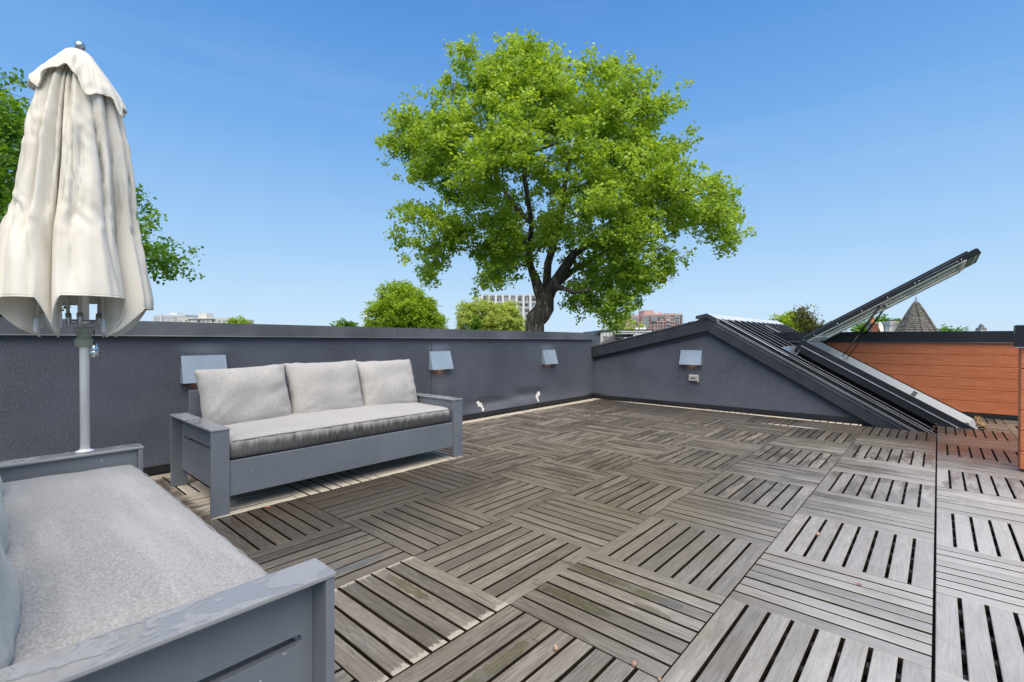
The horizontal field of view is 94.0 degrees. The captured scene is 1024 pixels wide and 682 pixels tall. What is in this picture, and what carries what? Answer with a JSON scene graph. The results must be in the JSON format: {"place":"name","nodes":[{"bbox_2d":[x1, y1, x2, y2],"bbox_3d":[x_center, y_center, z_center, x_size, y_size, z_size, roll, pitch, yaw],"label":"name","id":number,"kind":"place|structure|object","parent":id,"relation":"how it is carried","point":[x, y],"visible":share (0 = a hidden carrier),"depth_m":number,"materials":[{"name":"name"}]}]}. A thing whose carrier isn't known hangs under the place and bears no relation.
{"place":"outdoors","nodes":[
{"label":"outdoors","id":0,"kind":"place"},
{"bbox_2d":[154,313,197,321],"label":"grey towers","id":1,"kind":"structure","parent":0,"point":[162,318],"depth_m":331.89,"materials":[{"name":"concrete"}]},
{"bbox_2d":[364,314,379,324],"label":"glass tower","id":2,"kind":"structure","parent":0,"point":[369,317],"depth_m":169.94,"materials":[{"name":"grey glass"}]},
{"bbox_2d":[0,0,1023,332],"label":"sky","id":3,"kind":"structure","parent":0,"point":[873,145],"materials":[{"name":"blue"}]},
{"bbox_2d":[583,326,653,342],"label":"white house","id":4,"kind":"structure","parent":0,"point":[599,333],"depth_m":45.00,"materials":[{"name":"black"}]},
{"bbox_2d":[618,310,682,330],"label":"pink building","id":5,"kind":"structure","parent":0,"point":[650,319],"depth_m":149.95,"materials":[{"name":"brick"}]},
{"bbox_2d":[865,317,878,331],"bbox_3d":[22.645,2.534,30.019,0.509,8.080,0.509,0,0,0],"label":"chimney","id":6,"kind":"object","parent":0,"point":[874,327],"visible":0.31,"depth_m":29.78,"materials":[{"name":"red brick"}]},
{"bbox_2d":[975,324,986,330],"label":"cupola","id":7,"kind":"object","parent":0,"point":[981,327],"visible":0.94,"depth_m":59.78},
{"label":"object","id":8,"kind":"structure","parent":0,"visible":0},
{"bbox_2d":[591,313,936,437],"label":"gable wall","id":9,"kind":"structure","parent":8,"relation":"on","point":[751,366],"depth_m":6.75,"materials":[{"name":"paint"}]},
{"bbox_2d":[679,350,701,364],"bbox_3d":[2.630,0.243,7.033,0.316,0.213,0.075,0,1,42],"label":"wall light","id":10,"kind":"object","parent":9,"relation":"attached to","point":[690,357],"visible":1,"depth_m":7.02,"materials":[{"name":"grey metal"}]},
{"bbox_2d":[689,374,698,381],"bbox_3d":[2.671,0.548,7.016,0.149,0.106,0.047,0,1,42],"label":"outlet box","id":11,"kind":"object","parent":9,"relation":"attached to","point":[693,377],"visible":1,"depth_m":6.99,"materials":[{"name":"white plastic"}]},
{"bbox_2d":[729,423,1023,681],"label":"roof membrane","id":12,"kind":"object","parent":8,"relation":"on","point":[964,665],"depth_m":1.86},
{"bbox_2d":[0,317,599,475],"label":"parapet wall","id":13,"kind":"structure","parent":12,"relation":"on","point":[139,392],"depth_m":3.73,"materials":[{"name":"paint"}]},
{"bbox_2d":[180,355,226,383],"bbox_3d":[-2.449,0.221,3.808,0.075,0.213,0.316,0,1,42],"label":"wall light","id":14,"kind":"object","parent":13,"relation":"attached to","point":[190,365],"visible":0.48,"depth_m":3.77,"materials":[{"name":"grey metal"}]},
{"bbox_2d":[429,351,453,369],"bbox_3d":[-0.830,0.227,5.621,0.075,0.213,0.316,0,1,42],"label":"wall light","id":15,"kind":"object","parent":13,"relation":"attached to","point":[439,360],"visible":1,"depth_m":5.60,"materials":[{"name":"grey metal"}]},
{"bbox_2d":[542,350,557,363],"bbox_3d":[0.575,0.239,7.195,0.075,0.213,0.316,0,1,42],"label":"wall light","id":16,"kind":"object","parent":13,"relation":"attached to","point":[549,356],"visible":1,"depth_m":7.17,"materials":[{"name":"grey metal"}]},
{"bbox_2d":[149,398,1023,681],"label":"deck","id":17,"kind":"structure","parent":12,"relation":"on","point":[593,540],"depth_m":2.34,"materials":[{"name":"grey wood"}]},
{"bbox_2d":[0,41,153,452],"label":"patio umbrella","id":18,"kind":"object","parent":17,"relation":"on","point":[70,233],"visible":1,"depth_m":2.06,"materials":[{"name":"fabric"}]},
{"bbox_2d":[0,443,335,681],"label":"long sofa","id":19,"kind":"object","parent":17,"relation":"on","point":[125,567],"visible":1,"depth_m":1.09,"materials":[{"name":"grey fabric"}]},
{"bbox_2d":[0,476,3,496],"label":"back pillow","id":20,"kind":"object","parent":19,"relation":"on","point":[1,488],"visible":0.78,"depth_m":1.72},
{"bbox_2d":[0,492,8,553],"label":"back pillow","id":21,"kind":"object","parent":19,"relation":"on","point":[4,531],"visible":0.85,"depth_m":1.26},
{"bbox_2d":[0,537,20,668],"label":"back pillow","id":22,"kind":"object","parent":19,"relation":"on","point":[10,599],"visible":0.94,"depth_m":0.91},
{"bbox_2d":[170,383,462,517],"bbox_3d":[-1.391,0.672,3.716,0.868,0.660,1.929,0,1,42],"label":"long sofa","id":23,"kind":"object","parent":17,"relation":"on","point":[224,462],"visible":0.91,"depth_m":3.26,"materials":[{"name":"grey wood"}]},
{"bbox_2d":[194,364,291,424],"bbox_3d":[-1.887,0.402,3.397,0.222,0.457,0.600,-22,-12,40],"label":"back pillow","id":24,"kind":"object","parent":23,"relation":"on","point":[234,395],"visible":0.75,"depth_m":3.30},
{"bbox_2d":[284,360,363,413],"bbox_3d":[-1.493,0.388,3.838,0.218,0.467,0.611,-22,-14,40],"label":"back pillow","id":25,"kind":"object","parent":23,"relation":"on","point":[319,387],"visible":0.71,"depth_m":3.73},
{"bbox_2d":[356,359,417,405],"bbox_3d":[-1.110,0.389,4.268,0.216,0.456,0.565,-22,-14,40],"label":"back pillow","id":26,"kind":"object","parent":23,"relation":"on","point":[386,382],"visible":0.76,"depth_m":4.16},
{"bbox_2d":[553,643,558,650],"bbox_3d":[0.145,1.007,1.569,0.018,0.022,0.018,0,0,-35],"label":"acorn","id":27,"kind":"object","parent":17,"relation":"on","point":[555,647],"visible":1,"depth_m":1.56,"materials":[{"name":"beige"}]},
{"bbox_2d":[631,660,636,666],"bbox_3d":[0.382,1.008,1.495,0.018,0.022,0.018,0,0,31],"label":"acorn","id":28,"kind":"object","parent":17,"relation":"on","point":[634,663],"visible":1,"depth_m":1.49,"materials":[{"name":"beige"}]},
{"bbox_2d":[973,416,987,428],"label":"leaf litter","id":29,"kind":"object","parent":17,"relation":"on","point":[979,423],"visible":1,"depth_m":5.57,"materials":[{"name":"brown plant"}]},
{"bbox_2d":[1013,325,1023,471],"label":"timber screen","id":30,"kind":"object","parent":17,"relation":"on","point":[1018,338],"visible":1,"depth_m":3.65,"materials":[{"name":"wood"}]},
{"bbox_2d":[794,248,982,431],"bbox_3d":[4.906,1.164,6.370,2.058,4.438,1.111,0,1,42],"label":"roof skylight","id":31,"kind":"object","parent":12,"relation":"on","point":[897,394],"visible":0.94,"depth_m":6.15,"materials":[{"name":"metal"}]},
{"bbox_2d":[770,331,1019,420],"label":"timber wall","id":32,"kind":"structure","parent":12,"relation":"on","point":[973,374],"depth_m":6.29,"materials":[{"name":"brown wood"}]},
{"bbox_3d":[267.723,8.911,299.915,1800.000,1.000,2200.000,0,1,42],"label":"ground","id":33,"kind":"structure","parent":0,"visible":0},
{"bbox_2d":[0,67,204,316],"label":"maple tree","id":34,"kind":"object","parent":33,"relation":"on","point":[11,126],"visible":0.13,"depth_m":11.71,"materials":[{"name":"green plant"}]},
{"bbox_2d":[165,313,253,323],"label":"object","id":35,"kind":"structure","parent":33,"relation":"on","point":[205,318],"depth_m":209.94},
{"bbox_2d":[224,315,251,323],"bbox_3d":[-17.461,4.327,29.986,2.140,11.980,1.377,0,0,1],"label":"tree","id":36,"kind":"object","parent":33,"relation":"on","point":[240,320],"visible":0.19,"depth_m":29.87,"materials":[{"name":"green plant"}]},
{"bbox_2d":[329,317,359,326],"bbox_3d":[-11.050,4.353,31.966,2.164,11.898,2.246,0,1,42],"label":"tree","id":37,"kind":"object","parent":33,"relation":"on","point":[349,323],"visible":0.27,"depth_m":31.77,"materials":[{"name":"green plant"}]},
{"bbox_2d":[359,279,449,328],"bbox_3d":[-7.580,2.853,33.885,6.862,14.871,4.716,0,0,17],"label":"linden tree","id":38,"kind":"object","parent":33,"relation":"on","point":[398,305],"visible":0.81,"depth_m":32.94,"materials":[{"name":"green plant"}]},
{"bbox_2d":[467,316,483,329],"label":"conifer tree","id":39,"kind":"object","parent":33,"relation":"on","point":[475,324],"visible":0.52,"depth_m":39.77,"materials":[{"name":"green plant"}]},
{"bbox_2d":[455,294,525,330],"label":"willow tree","id":40,"kind":"object","parent":33,"relation":"on","point":[504,316],"visible":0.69,"depth_m":50.75,"materials":[{"name":"green plant"}]},
{"bbox_2d":[481,295,535,330],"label":"apartment slab","id":41,"kind":"structure","parent":33,"relation":"on","point":[527,303],"depth_m":229.55,"materials":[{"name":"white concrete"}]},
{"bbox_2d":[374,27,756,334],"bbox_3d":[2.089,-0.806,18.321,14.196,22.409,8.831,0,0,-16],"label":"oak tree","id":42,"kind":"object","parent":33,"relation":"on","point":[621,200],"visible":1,"depth_m":16.52,"materials":[{"name":"green plant"}]},
{"bbox_2d":[600,335,623,343],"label":"neighbour roof","id":43,"kind":"structure","parent":33,"relation":"on","point":[610,338],"depth_m":11.35,"materials":[{"name":"concrete"}]},
{"bbox_2d":[613,334,634,336],"bbox_3d":[2.664,-0.126,11.400,0.326,0.078,0.860,0,0,0],"label":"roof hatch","id":44,"kind":"object","parent":43,"relation":"on","point":[623,335],"visible":0.96,"depth_m":11.00,"materials":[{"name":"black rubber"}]},
{"bbox_2d":[601,312,645,329],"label":"tree","id":45,"kind":"object","parent":33,"relation":"on","point":[633,321],"visible":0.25,"depth_m":75.10,"materials":[{"name":"green plant"}]},
{"bbox_2d":[769,311,807,331],"bbox_3d":[15.361,4.335,26.020,2.472,12.018,2.925,0,1,42],"label":"locust tree","id":46,"kind":"object","parent":33,"relation":"on","point":[786,319],"visible":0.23,"depth_m":25.57,"materials":[{"name":"green plant"}]},
{"bbox_2d":[788,304,830,331],"bbox_3d":[15.013,4.193,23.983,2.267,12.332,1.694,0,0,4],"label":"sparse tree","id":47,"kind":"object","parent":33,"relation":"on","point":[803,317],"visible":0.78,"depth_m":23.74,"materials":[{"name":"green plant"}]},
{"bbox_2d":[846,313,900,331],"bbox_3d":[29.265,4.030,38.069,5.496,12.458,3.028,0,0,1],"label":"tree","id":48,"kind":"object","parent":33,"relation":"on","point":[858,327],"visible":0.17,"depth_m":37.69,"materials":[{"name":"green plant"}]},
{"bbox_2d":[894,294,937,331],"bbox_3d":[22.009,3.895,26.029,2.814,12.898,2.814,0,0,0],"label":"turret","id":49,"kind":"object","parent":33,"relation":"on","point":[916,317],"visible":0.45,"depth_m":25.64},
{"bbox_2d":[878,322,891,331],"bbox_3d":[20.600,-0.301,26.363,0.714,1.518,0.380,0,0,0],"label":"satellite dish","id":50,"kind":"object","parent":49,"relation":"attached to","point":[881,328],"visible":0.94,"depth_m":26.48,"materials":[{"name":"white metal"}]},
{"bbox_2d":[882,320,899,331],"bbox_3d":[21.427,1.355,27.011,0.542,5.070,0.542,0,0,0],"label":"chimney","id":51,"kind":"object","parent":49,"relation":"on","point":[891,324],"visible":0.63,"depth_m":26.80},
{"bbox_2d":[937,323,969,330],"bbox_3d":[33.211,4.455,36.010,3.744,11.637,1.969,0,0,-11],"label":"tree","id":52,"kind":"object","parent":33,"relation":"on","point":[948,329],"visible":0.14,"depth_m":35.71,"materials":[{"name":"green plant"}]}
]}

